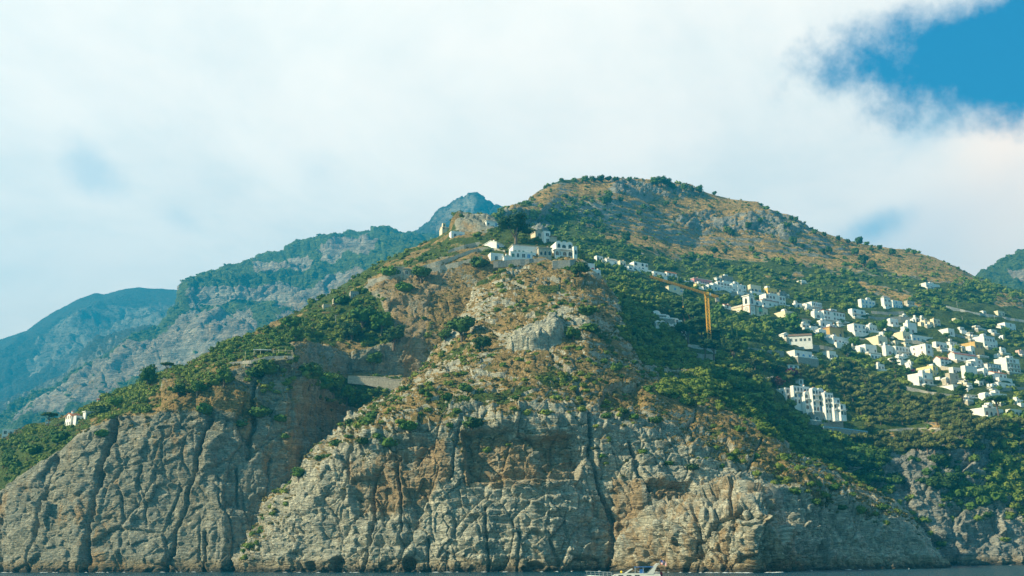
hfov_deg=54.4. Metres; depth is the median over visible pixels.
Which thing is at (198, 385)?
gully tree
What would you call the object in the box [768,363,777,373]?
garden tree
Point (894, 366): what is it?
conifer
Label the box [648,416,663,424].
shrub
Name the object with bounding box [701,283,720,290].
house
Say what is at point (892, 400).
olive tree
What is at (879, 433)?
olive tree
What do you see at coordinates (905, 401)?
olive tree
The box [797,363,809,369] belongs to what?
olive tree
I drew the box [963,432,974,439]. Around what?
olive tree
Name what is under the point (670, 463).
shrub
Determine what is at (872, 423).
olive tree
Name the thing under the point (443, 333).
shrub
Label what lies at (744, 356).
olive tree
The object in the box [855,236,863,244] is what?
ridge tree
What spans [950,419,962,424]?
olive tree
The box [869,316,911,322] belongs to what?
retaining wall
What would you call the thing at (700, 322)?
pine tree
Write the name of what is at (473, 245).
retaining wall
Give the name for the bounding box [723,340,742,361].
pine tree
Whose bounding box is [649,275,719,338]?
tower crane
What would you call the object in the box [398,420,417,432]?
shrub
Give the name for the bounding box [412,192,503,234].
peak
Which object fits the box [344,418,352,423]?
shrub
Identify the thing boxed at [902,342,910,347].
house
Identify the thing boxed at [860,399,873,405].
olive tree
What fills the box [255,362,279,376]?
shrub
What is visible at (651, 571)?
motor yacht
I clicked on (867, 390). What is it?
olive tree
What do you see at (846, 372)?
olive tree
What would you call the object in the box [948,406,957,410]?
olive tree
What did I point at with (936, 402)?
olive tree
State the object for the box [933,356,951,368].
house
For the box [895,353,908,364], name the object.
house
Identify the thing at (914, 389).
terrace wall
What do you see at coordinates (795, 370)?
bougainvillea
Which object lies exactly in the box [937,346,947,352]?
house
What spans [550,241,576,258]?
house
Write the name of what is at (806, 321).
house
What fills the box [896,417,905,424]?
olive tree
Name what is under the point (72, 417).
villa
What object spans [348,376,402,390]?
road embankment
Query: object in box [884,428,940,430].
terrace wall
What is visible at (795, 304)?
house
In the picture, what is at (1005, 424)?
olive tree
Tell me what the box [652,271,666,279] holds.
house
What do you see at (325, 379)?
gully tree
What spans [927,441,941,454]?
olive tree
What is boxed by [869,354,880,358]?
house
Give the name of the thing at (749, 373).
olive tree
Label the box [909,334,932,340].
house
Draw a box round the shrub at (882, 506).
[877,503,889,510]
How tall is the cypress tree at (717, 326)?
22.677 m
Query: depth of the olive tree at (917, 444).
617.88 m
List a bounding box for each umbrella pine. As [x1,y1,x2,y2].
[41,412,58,425]
[160,362,173,371]
[983,395,1007,415]
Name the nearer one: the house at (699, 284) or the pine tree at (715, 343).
the pine tree at (715, 343)
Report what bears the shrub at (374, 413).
on the headland at (388, 512)
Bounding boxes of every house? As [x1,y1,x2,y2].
[1,429,14,437]
[322,304,331,308]
[439,223,448,235]
[449,231,464,237]
[484,220,498,226]
[484,240,503,248]
[488,253,509,260]
[508,244,538,259]
[530,229,542,238]
[536,246,551,257]
[542,231,557,242]
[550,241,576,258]
[588,263,600,274]
[594,255,603,260]
[601,257,617,265]
[617,260,627,266]
[626,261,651,271]
[627,266,640,273]
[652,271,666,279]
[653,310,665,316]
[653,320,663,328]
[659,315,674,323]
[664,271,680,280]
[665,285,683,294]
[683,277,712,285]
[693,281,702,289]
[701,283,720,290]
[709,280,731,292]
[714,274,732,283]
[722,303,730,309]
[730,281,749,293]
[737,285,743,294]
[747,284,764,294]
[755,298,777,307]
[755,306,767,315]
[759,293,789,306]
[764,286,777,294]
[774,309,791,316]
[777,290,789,297]
[779,332,788,343]
[787,350,818,366]
[788,333,812,349]
[792,301,801,307]
[797,280,807,284]
[797,317,815,324]
[800,321,812,330]
[802,303,812,310]
[803,301,822,310]
[809,326,817,331]
[811,309,849,323]
[814,328,829,337]
[817,318,836,327]
[819,350,837,360]
[823,324,848,341]
[825,334,846,347]
[835,321,845,326]
[847,323,869,336]
[848,308,868,318]
[855,344,880,354]
[858,297,874,307]
[865,323,881,332]
[865,334,887,347]
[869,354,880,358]
[875,362,886,370]
[880,295,892,308]
[882,342,892,355]
[887,318,900,326]
[890,300,902,307]
[890,340,898,344]
[893,330,911,340]
[893,346,910,355]
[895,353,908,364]
[900,320,916,333]
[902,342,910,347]
[904,300,917,307]
[907,370,936,386]
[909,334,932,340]
[910,315,918,321]
[910,343,933,356]
[916,364,938,375]
[918,319,929,328]
[921,282,939,289]
[927,318,940,327]
[932,341,947,349]
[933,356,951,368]
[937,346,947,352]
[937,383,957,390]
[938,328,954,336]
[942,373,958,384]
[946,339,958,347]
[947,351,977,362]
[948,347,959,352]
[948,367,960,372]
[957,327,966,333]
[957,380,971,385]
[959,341,988,357]
[960,363,977,377]
[963,397,973,405]
[964,394,977,399]
[965,332,978,336]
[965,359,984,368]
[966,334,974,341]
[970,405,1002,416]
[972,325,986,332]
[972,333,997,349]
[974,379,983,385]
[977,368,993,378]
[977,390,1006,399]
[982,363,1001,372]
[987,384,997,391]
[988,329,999,335]
[988,370,1012,383]
[990,381,1014,387]
[994,310,1005,315]
[994,353,1003,358]
[994,356,1020,374]
[996,322,1015,329]
[998,347,1010,354]
[1005,409,1021,414]
[1007,397,1023,406]
[1015,349,1023,356]
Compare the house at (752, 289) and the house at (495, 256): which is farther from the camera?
the house at (752, 289)
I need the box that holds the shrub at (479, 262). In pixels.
[469,256,489,268]
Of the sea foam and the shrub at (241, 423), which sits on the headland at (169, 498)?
the shrub at (241, 423)
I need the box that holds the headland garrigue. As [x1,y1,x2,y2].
[239,256,920,561]
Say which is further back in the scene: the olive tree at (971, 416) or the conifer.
the conifer
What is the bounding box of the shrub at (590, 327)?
[580,322,598,332]
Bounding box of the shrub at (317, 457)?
[313,455,321,459]
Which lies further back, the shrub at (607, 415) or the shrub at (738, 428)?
the shrub at (738, 428)
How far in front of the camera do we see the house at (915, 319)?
987.69 m
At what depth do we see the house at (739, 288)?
957.41 m
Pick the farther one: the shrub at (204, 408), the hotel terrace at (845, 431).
the hotel terrace at (845, 431)
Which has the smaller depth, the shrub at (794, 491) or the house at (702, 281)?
the shrub at (794, 491)
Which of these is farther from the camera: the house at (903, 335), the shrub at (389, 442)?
the house at (903, 335)
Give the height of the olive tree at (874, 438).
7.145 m
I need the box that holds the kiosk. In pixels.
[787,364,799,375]
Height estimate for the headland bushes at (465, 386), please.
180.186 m
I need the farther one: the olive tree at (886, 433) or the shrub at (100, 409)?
the olive tree at (886, 433)
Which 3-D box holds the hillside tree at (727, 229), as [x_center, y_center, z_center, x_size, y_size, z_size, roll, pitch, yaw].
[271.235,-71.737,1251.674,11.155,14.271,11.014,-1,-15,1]
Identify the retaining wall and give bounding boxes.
[364,275,385,288]
[368,256,482,283]
[410,247,504,271]
[448,242,479,252]
[493,258,550,267]
[693,352,714,361]
[748,347,783,356]
[795,347,818,351]
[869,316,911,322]
[871,311,903,314]
[986,387,1023,391]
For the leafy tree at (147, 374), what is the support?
on the headland at (169, 498)
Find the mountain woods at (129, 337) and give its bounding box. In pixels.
[0,230,433,431]
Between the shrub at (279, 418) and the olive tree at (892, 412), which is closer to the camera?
the shrub at (279, 418)
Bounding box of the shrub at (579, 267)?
[570,260,588,277]
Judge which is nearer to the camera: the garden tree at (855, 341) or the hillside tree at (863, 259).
the garden tree at (855, 341)
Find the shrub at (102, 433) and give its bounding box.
[94,429,110,437]
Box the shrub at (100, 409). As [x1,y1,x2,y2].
[91,405,111,414]
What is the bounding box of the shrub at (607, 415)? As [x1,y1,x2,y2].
[601,412,612,418]
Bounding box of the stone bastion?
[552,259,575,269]
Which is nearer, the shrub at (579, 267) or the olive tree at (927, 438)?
the shrub at (579, 267)
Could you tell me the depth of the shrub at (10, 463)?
502.82 m
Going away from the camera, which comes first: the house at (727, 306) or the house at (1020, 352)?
the house at (727, 306)
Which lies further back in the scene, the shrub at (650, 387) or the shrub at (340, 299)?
the shrub at (340, 299)
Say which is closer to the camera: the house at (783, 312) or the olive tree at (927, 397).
the olive tree at (927, 397)
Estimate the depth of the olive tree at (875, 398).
718.26 m
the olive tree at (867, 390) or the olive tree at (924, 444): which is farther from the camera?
the olive tree at (867, 390)
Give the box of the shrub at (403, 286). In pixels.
[395,281,414,291]
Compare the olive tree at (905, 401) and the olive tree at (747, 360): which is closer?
the olive tree at (747, 360)
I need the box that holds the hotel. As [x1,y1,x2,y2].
[776,385,846,427]
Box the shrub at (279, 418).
[272,414,286,423]
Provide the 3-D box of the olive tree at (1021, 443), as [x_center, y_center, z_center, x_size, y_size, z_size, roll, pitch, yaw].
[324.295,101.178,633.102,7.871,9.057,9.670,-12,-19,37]
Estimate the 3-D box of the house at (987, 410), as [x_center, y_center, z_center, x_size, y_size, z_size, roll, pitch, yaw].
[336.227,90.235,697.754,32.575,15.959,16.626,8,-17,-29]
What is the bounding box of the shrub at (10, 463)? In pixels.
[5,459,22,467]
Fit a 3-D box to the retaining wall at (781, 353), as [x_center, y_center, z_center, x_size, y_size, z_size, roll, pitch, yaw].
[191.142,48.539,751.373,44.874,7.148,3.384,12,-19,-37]
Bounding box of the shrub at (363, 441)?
[355,437,368,445]
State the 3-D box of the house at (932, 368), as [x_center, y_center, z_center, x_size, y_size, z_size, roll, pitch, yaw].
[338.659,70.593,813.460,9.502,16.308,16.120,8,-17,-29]
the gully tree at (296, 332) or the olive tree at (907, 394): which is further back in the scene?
the olive tree at (907, 394)
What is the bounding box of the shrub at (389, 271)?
[378,265,399,275]
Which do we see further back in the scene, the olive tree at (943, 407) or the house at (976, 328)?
the house at (976, 328)
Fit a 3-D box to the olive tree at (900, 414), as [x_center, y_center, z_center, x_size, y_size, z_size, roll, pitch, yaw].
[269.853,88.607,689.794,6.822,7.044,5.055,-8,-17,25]
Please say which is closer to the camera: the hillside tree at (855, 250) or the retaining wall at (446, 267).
the retaining wall at (446, 267)
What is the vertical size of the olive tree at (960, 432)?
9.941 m
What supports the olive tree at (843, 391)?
on the hillside
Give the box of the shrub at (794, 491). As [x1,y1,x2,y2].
[788,487,801,494]
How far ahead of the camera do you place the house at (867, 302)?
1020.05 m
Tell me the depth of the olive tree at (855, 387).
743.25 m
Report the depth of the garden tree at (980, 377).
774.53 m
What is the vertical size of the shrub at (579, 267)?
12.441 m
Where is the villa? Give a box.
[65,411,91,425]
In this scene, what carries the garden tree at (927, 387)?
on the hillside
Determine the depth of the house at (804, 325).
883.37 m
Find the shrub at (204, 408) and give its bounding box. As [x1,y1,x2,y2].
[196,402,213,415]
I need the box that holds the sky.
[0,0,1023,338]
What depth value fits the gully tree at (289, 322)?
586.75 m
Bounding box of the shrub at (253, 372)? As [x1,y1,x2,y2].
[245,367,262,378]
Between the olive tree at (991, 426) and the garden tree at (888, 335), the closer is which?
the olive tree at (991, 426)
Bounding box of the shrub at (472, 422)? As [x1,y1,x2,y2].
[462,417,482,429]
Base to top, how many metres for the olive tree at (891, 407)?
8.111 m
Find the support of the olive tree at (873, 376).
on the hillside
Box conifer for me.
[887,353,902,377]
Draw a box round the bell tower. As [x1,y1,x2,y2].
[741,293,755,315]
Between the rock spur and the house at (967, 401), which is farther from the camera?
the house at (967, 401)
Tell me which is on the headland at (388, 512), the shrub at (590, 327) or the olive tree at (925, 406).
the shrub at (590, 327)
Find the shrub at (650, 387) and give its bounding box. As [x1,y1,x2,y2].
[643,385,653,390]
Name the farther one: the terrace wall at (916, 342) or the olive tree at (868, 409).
the terrace wall at (916, 342)
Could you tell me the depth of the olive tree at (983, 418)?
658.00 m
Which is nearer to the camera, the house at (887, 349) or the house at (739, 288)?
the house at (887, 349)
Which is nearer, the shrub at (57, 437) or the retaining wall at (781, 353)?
the shrub at (57, 437)
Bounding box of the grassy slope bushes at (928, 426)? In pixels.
[507,177,1023,436]
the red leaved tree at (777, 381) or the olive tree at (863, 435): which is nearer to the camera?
the olive tree at (863, 435)
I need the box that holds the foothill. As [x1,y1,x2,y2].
[0,324,155,413]
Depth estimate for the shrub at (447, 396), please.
427.86 m
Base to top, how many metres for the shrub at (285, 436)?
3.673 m
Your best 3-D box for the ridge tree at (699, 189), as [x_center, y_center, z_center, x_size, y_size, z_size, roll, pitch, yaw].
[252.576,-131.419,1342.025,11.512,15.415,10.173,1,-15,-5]
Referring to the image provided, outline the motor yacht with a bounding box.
[585,559,665,575]
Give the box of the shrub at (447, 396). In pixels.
[441,392,453,400]
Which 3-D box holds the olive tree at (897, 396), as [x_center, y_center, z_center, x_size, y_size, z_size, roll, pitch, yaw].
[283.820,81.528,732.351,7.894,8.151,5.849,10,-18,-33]
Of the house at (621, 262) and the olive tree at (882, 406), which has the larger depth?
the house at (621, 262)
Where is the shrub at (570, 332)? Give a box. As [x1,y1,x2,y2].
[564,325,581,341]
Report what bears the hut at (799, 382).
on the hillside
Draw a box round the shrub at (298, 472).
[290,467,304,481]
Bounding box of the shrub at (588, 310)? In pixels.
[578,305,596,315]
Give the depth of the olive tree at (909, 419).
674.51 m
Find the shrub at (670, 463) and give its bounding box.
[664,460,673,465]
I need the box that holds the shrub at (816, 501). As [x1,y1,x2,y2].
[811,498,821,505]
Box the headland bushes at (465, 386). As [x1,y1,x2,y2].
[240,262,902,559]
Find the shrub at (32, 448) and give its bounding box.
[21,443,41,453]
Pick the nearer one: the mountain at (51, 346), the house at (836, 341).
the house at (836, 341)
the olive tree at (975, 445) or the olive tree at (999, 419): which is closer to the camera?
the olive tree at (975, 445)
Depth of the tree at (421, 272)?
635.54 m
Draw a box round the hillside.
[497,178,1023,565]
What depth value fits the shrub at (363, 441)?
411.12 m
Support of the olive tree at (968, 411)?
on the hillside
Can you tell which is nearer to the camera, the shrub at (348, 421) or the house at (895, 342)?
the shrub at (348, 421)
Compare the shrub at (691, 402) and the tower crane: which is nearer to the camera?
the shrub at (691, 402)
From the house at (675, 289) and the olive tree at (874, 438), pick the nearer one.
the olive tree at (874, 438)
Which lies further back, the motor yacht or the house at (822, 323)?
the house at (822, 323)
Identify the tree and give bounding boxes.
[106,396,124,409]
[139,364,157,384]
[171,382,187,397]
[190,379,208,397]
[213,366,234,386]
[281,315,301,329]
[288,326,304,338]
[298,363,323,390]
[319,373,334,399]
[325,372,344,398]
[339,321,361,340]
[341,386,355,405]
[347,305,378,332]
[366,351,383,370]
[368,312,393,335]
[380,325,404,350]
[411,264,431,282]
[444,315,477,342]
[496,211,533,243]
[567,196,573,203]
[581,175,589,183]
[585,219,592,226]
[589,176,597,180]
[593,220,601,227]
[597,174,605,182]
[599,227,606,233]
[601,195,611,206]
[620,232,630,240]
[650,178,657,184]
[657,176,666,187]
[663,178,672,187]
[668,298,693,320]
[674,319,699,343]
[677,301,707,319]
[680,183,687,192]
[689,253,696,261]
[690,316,708,339]
[696,185,703,195]
[697,339,712,357]
[701,327,722,340]
[705,338,722,359]
[708,258,715,264]
[710,246,718,255]
[716,319,721,344]
[719,261,725,268]
[723,226,730,232]
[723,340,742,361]
[728,229,734,236]
[730,320,734,339]
[740,358,752,363]
[740,363,749,369]
[741,354,750,358]
[745,222,751,227]
[746,369,754,376]
[751,358,761,369]
[758,360,768,370]
[762,377,771,381]
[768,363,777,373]
[769,376,785,388]
[775,365,787,372]
[783,312,801,332]
[783,374,793,382]
[785,370,794,374]
[789,236,796,245]
[795,367,807,378]
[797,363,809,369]
[807,375,818,382]
[817,364,823,369]
[818,373,827,383]
[823,378,834,387]
[825,245,832,253]
[827,372,835,378]
[836,365,847,371]
[837,376,847,382]
[837,381,847,388]
[839,343,851,356]
[839,389,849,395]
[841,370,849,375]
[842,394,850,401]
[847,393,856,400]
[848,360,857,367]
[848,400,856,410]
[849,337,860,345]
[849,372,856,376]
[849,384,860,390]
[849,433,859,442]
[851,247,858,254]
[852,366,861,372]
[854,390,865,395]
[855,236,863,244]
[855,407,864,414]
[857,254,868,266]
[857,432,868,442]
[859,375,871,383]
[860,367,870,373]
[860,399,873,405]
[861,387,873,394]
[862,405,873,415]
[864,421,875,426]
[865,426,876,434]
[866,260,877,268]
[867,374,877,382]
[867,415,875,420]
[868,435,878,442]
[869,395,879,401]
[870,407,877,415]
[872,389,881,395]
[873,384,884,389]
[873,440,886,447]
[874,430,884,439]
[875,409,888,417]
[876,403,887,409]
[876,416,885,424]
[877,319,888,330]
[878,376,887,384]
[879,397,886,402]
[881,436,891,444]
[882,430,889,436]
[883,388,891,396]
[884,331,893,341]
[884,378,895,383]
[884,408,897,416]
[885,417,895,425]
[886,382,896,390]
[886,398,895,403]
[886,405,897,409]
[886,441,898,452]
[889,248,895,255]
[893,393,901,402]
[893,436,903,443]
[894,388,903,393]
[894,431,902,436]
[895,382,903,388]
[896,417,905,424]
[897,411,905,416]
[899,397,909,405]
[899,441,911,451]
[900,432,914,440]
[901,392,911,398]
[902,367,910,374]
[903,404,916,411]
[905,416,913,425]
[908,399,917,404]
[908,428,920,434]
[909,395,917,399]
[910,413,920,419]
[912,407,924,414]
[912,434,922,440]
[912,439,921,451]
[914,402,922,409]
[915,395,922,402]
[919,411,932,422]
[920,435,932,441]
[921,441,929,453]
[922,393,932,403]
[922,404,931,409]
[922,431,932,435]
[924,384,930,389]
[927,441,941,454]
[930,399,941,405]
[930,409,940,414]
[930,413,943,424]
[932,406,939,410]
[932,435,940,440]
[934,392,945,401]
[936,432,952,445]
[936,437,946,443]
[937,404,948,412]
[938,417,950,424]
[938,423,950,430]
[939,371,945,377]
[939,429,952,434]
[941,397,952,403]
[945,435,959,448]
[946,443,956,454]
[947,410,959,415]
[947,424,958,429]
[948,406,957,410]
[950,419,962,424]
[952,385,967,402]
[953,401,964,409]
[954,427,970,438]
[957,412,969,420]
[958,421,973,428]
[958,444,969,452]
[963,409,972,413]
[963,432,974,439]
[964,372,974,380]
[966,413,976,418]
[966,427,980,434]
[971,418,985,425]
[971,440,981,453]
[973,373,985,380]
[973,435,981,439]
[974,422,987,436]
[977,416,986,420]
[979,428,987,441]
[984,419,993,423]
[985,375,993,383]
[985,423,997,430]
[985,435,996,448]
[988,438,997,452]
[989,416,1005,430]
[994,422,1004,430]
[999,431,1007,435]
[1000,421,1007,430]
[1002,330,1010,336]
[1003,416,1012,422]
[1011,416,1023,426]
[1017,440,1023,452]
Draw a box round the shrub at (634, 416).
[628,413,638,419]
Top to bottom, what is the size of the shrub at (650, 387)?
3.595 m
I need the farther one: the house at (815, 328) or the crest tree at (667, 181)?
the crest tree at (667, 181)
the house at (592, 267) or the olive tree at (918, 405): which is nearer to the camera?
the house at (592, 267)
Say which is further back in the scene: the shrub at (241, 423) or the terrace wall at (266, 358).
the terrace wall at (266, 358)
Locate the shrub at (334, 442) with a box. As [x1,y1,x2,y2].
[330,439,341,445]
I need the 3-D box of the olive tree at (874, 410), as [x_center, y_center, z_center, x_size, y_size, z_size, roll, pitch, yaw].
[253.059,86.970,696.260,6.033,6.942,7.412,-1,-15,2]
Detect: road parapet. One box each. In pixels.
[688,344,716,353]
[946,306,1023,321]
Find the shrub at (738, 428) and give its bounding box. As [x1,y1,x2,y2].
[734,425,746,432]
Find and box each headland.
[0,210,599,572]
[231,257,950,571]
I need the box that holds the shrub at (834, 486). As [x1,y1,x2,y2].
[828,483,841,490]
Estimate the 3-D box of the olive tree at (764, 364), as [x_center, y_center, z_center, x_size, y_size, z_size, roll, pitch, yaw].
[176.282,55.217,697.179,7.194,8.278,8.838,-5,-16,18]
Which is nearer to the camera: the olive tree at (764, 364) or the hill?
the olive tree at (764, 364)
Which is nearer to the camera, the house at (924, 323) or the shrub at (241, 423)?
the shrub at (241, 423)
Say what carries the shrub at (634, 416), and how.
on the headland at (388, 512)
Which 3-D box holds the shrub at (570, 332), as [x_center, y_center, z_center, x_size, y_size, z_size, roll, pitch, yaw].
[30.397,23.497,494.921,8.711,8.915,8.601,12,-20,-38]
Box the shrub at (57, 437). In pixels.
[47,431,70,444]
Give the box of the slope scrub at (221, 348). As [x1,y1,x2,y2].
[0,212,602,485]
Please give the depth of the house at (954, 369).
806.33 m
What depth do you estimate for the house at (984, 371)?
802.04 m
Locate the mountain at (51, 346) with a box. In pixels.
[0,287,176,401]
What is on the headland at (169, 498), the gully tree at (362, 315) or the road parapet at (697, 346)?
the gully tree at (362, 315)
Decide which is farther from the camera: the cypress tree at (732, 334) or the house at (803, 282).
the house at (803, 282)
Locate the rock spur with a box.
[609,471,804,572]
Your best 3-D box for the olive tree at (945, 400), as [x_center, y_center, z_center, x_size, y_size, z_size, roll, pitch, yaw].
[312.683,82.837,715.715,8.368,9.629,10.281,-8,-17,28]
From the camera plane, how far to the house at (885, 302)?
1025.28 m
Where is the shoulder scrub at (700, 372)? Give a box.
[619,313,783,441]
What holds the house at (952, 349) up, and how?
on the hillside
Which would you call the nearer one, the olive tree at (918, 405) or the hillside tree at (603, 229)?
the olive tree at (918, 405)
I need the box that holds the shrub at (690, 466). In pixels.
[685,463,698,470]
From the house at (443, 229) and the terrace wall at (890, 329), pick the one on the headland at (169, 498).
the house at (443, 229)
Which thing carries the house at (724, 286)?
on the hillside
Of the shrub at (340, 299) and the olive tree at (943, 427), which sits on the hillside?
the olive tree at (943, 427)
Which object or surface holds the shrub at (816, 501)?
on the headland at (388, 512)
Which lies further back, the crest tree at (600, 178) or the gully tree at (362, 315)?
the crest tree at (600, 178)
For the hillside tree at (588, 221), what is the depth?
1091.01 m
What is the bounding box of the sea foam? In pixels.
[1,569,861,572]
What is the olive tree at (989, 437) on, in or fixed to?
on the hillside
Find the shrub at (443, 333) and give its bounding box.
[437,328,452,342]
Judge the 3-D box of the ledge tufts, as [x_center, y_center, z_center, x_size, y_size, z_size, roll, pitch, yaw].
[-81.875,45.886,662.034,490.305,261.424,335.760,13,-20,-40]
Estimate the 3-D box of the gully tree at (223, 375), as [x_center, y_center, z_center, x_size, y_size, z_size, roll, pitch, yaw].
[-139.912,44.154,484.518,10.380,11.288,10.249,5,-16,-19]
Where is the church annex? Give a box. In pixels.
[731,304,742,311]
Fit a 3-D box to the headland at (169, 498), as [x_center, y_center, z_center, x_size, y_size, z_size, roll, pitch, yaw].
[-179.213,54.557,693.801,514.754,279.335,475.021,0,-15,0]
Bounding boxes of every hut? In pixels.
[349,291,358,298]
[395,266,410,278]
[795,379,803,385]
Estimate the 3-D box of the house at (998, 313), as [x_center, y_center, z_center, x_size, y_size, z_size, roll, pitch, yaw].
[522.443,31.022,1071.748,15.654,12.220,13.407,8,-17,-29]
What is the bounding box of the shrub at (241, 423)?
[236,419,248,428]
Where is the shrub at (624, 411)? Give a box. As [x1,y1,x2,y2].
[619,408,629,414]
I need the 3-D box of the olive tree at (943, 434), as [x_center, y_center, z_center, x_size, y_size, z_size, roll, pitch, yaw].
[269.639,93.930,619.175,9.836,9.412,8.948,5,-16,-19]
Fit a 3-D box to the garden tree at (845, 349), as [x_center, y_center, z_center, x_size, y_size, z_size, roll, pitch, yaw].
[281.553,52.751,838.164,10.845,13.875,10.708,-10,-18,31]
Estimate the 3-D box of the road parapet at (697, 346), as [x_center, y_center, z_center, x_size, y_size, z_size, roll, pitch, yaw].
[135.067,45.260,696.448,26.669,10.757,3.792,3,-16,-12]
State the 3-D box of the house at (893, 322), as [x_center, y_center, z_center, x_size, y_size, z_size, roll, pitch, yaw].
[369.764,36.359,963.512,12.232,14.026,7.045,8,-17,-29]
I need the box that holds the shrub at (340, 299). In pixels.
[332,294,349,304]
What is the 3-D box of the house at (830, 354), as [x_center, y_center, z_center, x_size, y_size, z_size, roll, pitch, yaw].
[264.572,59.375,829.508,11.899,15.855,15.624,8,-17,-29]
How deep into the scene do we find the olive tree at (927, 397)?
727.58 m
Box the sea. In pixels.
[0,565,1023,575]
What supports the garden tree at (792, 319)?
on the hillside
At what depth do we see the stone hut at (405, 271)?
641.33 m
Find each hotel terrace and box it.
[807,419,820,425]
[822,426,867,435]
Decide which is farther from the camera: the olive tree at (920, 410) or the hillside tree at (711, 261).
the hillside tree at (711, 261)
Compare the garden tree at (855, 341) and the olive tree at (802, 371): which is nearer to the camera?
the olive tree at (802, 371)
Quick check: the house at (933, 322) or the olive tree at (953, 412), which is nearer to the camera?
the olive tree at (953, 412)
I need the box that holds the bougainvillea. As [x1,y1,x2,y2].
[787,368,797,375]
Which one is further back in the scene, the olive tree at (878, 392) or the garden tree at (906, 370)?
the garden tree at (906, 370)
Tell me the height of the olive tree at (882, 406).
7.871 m
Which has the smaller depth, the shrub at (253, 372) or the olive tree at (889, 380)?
the shrub at (253, 372)
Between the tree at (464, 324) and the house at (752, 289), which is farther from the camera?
the house at (752, 289)
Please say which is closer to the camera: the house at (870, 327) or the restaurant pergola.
the restaurant pergola
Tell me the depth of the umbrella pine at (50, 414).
549.83 m
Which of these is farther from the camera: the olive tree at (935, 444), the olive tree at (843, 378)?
the olive tree at (843, 378)
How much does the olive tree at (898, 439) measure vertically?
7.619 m
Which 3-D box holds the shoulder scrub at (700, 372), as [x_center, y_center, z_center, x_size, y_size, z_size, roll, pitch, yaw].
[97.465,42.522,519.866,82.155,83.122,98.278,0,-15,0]
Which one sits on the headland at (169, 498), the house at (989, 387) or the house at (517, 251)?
the house at (517, 251)
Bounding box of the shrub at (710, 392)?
[703,390,716,395]
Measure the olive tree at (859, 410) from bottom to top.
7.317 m
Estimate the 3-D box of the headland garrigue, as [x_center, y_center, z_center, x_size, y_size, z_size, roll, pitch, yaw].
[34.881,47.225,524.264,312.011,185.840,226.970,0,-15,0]
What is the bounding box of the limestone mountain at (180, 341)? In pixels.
[0,225,438,433]
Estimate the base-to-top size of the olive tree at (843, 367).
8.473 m
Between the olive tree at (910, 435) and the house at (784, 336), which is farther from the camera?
the house at (784, 336)
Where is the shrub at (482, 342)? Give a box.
[472,336,493,350]
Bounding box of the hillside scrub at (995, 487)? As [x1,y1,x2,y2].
[491,177,1023,549]
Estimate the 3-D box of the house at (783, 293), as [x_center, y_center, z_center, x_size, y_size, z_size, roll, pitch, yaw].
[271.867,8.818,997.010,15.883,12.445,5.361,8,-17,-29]
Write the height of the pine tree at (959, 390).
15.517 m
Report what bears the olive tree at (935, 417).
on the hillside
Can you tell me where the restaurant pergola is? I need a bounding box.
[252,349,293,358]
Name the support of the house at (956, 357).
on the hillside
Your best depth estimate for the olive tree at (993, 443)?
624.67 m
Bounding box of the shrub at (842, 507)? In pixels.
[838,504,848,509]
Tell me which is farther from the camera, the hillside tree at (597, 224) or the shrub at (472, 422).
the hillside tree at (597, 224)
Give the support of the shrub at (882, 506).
on the headland at (388, 512)
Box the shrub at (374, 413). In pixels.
[365,410,378,417]
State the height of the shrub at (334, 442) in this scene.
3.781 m
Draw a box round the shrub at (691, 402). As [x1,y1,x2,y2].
[685,398,696,406]
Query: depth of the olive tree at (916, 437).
635.62 m
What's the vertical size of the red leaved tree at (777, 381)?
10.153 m
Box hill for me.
[976,249,1023,290]
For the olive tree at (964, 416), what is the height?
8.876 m
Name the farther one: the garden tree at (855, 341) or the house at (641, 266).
the house at (641, 266)
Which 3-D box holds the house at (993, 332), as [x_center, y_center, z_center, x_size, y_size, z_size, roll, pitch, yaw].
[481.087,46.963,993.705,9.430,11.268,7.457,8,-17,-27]
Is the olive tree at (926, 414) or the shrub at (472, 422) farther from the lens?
the olive tree at (926, 414)
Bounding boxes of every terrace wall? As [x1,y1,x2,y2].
[229,356,292,364]
[713,292,743,297]
[813,345,850,354]
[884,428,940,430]
[887,327,927,341]
[899,340,924,344]
[906,386,952,395]
[959,378,994,382]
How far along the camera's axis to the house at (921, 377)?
781.48 m
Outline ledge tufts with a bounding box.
[0,216,589,489]
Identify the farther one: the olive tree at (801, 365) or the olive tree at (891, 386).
the olive tree at (891, 386)
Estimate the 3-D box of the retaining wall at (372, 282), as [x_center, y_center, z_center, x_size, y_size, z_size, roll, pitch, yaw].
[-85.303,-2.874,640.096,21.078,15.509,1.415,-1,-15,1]
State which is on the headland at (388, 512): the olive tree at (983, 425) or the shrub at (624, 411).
the shrub at (624, 411)
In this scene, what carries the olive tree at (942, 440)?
on the hillside
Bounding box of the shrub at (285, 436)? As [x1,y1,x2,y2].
[280,433,290,439]
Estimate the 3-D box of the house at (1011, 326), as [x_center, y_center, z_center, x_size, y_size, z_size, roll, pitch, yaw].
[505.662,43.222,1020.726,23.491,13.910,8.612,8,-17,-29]
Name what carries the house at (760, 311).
on the hillside
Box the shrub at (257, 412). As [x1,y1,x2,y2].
[248,405,272,419]
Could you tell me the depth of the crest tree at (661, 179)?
1318.10 m
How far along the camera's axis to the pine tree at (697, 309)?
762.90 m
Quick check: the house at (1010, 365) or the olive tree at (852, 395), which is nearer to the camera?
the olive tree at (852, 395)
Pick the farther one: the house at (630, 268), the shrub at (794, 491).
the house at (630, 268)
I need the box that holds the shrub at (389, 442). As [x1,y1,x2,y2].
[379,437,399,449]

